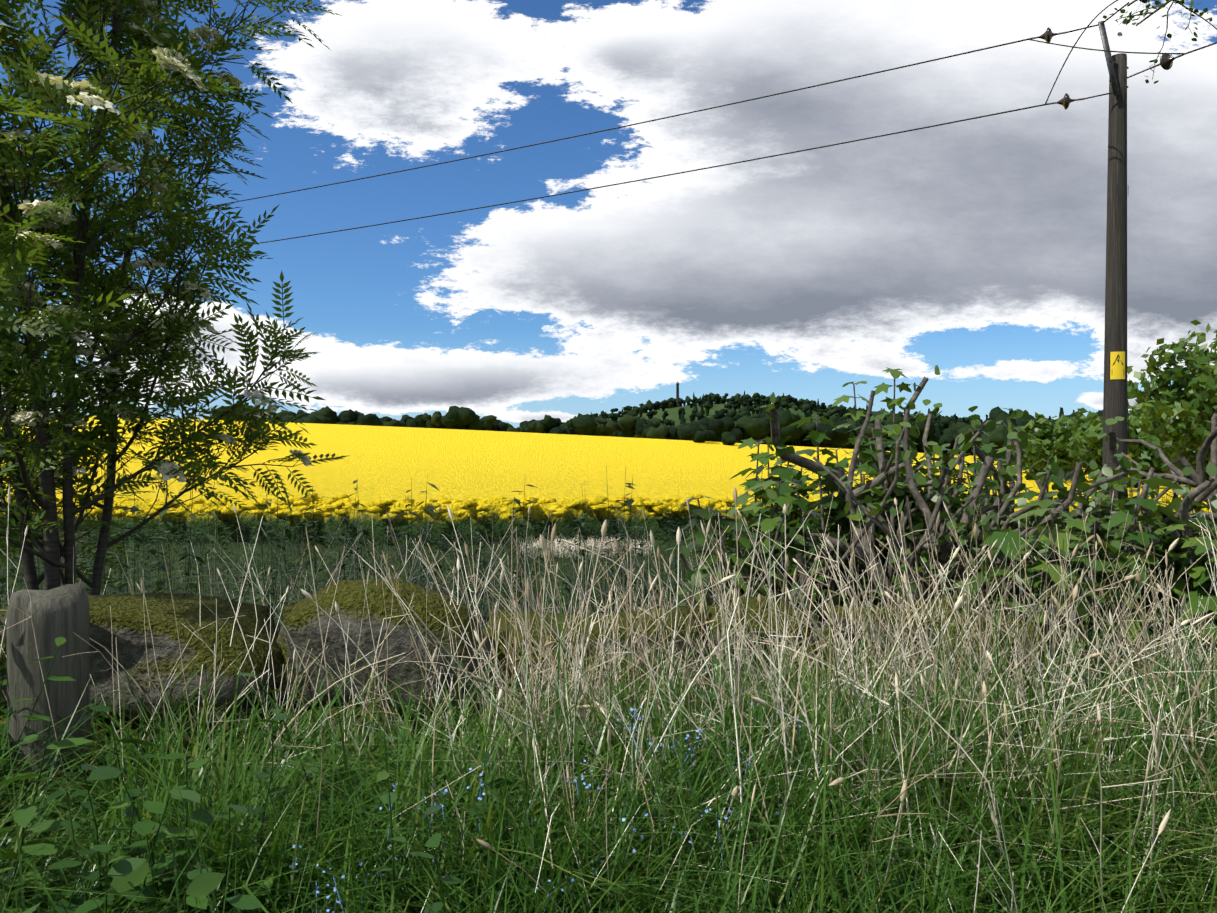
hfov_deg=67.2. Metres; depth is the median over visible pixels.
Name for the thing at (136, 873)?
verge weeds
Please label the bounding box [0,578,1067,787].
drystone wall
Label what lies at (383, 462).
rapeseed field
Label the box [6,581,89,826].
fence post
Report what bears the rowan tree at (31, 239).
on the ground at (672, 412)
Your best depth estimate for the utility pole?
11.96 m
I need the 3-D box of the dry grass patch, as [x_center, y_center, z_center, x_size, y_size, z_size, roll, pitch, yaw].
[-0.691,2.516,25.986,4.350,0.588,2.368,0,1,-1]
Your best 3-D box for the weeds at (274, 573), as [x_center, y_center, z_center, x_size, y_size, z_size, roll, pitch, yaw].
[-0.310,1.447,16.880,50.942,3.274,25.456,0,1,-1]
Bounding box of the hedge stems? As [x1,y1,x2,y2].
[652,365,1216,687]
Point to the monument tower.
(677, 391)
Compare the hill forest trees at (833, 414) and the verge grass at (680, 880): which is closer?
the verge grass at (680, 880)
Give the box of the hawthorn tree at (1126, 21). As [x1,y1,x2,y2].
[1103,0,1216,83]
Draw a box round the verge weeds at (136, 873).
[0,615,1216,912]
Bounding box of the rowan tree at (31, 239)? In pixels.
[0,0,346,594]
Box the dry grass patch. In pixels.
[516,535,651,558]
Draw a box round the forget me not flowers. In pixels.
[289,700,1128,912]
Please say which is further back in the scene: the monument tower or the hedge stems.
the monument tower
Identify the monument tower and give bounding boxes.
[676,381,678,406]
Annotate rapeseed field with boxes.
[0,416,1216,545]
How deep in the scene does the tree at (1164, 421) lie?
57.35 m
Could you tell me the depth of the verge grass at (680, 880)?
1.95 m
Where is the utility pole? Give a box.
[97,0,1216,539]
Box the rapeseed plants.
[0,491,1210,520]
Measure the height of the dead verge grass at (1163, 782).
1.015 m
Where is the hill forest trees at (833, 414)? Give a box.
[562,390,1053,430]
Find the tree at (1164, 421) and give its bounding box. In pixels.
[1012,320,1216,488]
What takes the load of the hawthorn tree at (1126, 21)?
on the ground at (672, 412)
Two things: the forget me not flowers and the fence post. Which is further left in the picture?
the fence post
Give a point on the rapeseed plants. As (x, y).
(327, 506)
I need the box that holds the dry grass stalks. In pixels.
[0,484,1216,912]
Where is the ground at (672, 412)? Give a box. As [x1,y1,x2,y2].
[0,404,1213,697]
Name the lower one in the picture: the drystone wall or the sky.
the drystone wall
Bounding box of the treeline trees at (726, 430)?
[208,404,1102,470]
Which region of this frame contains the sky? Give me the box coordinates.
[0,0,1216,427]
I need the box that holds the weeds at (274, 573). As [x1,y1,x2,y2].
[0,458,1216,634]
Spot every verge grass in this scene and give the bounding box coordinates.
[0,532,1216,912]
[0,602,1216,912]
[339,494,1216,912]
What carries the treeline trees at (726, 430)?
on the ground at (672, 412)
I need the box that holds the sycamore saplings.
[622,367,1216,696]
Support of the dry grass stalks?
on the ground at (672, 412)

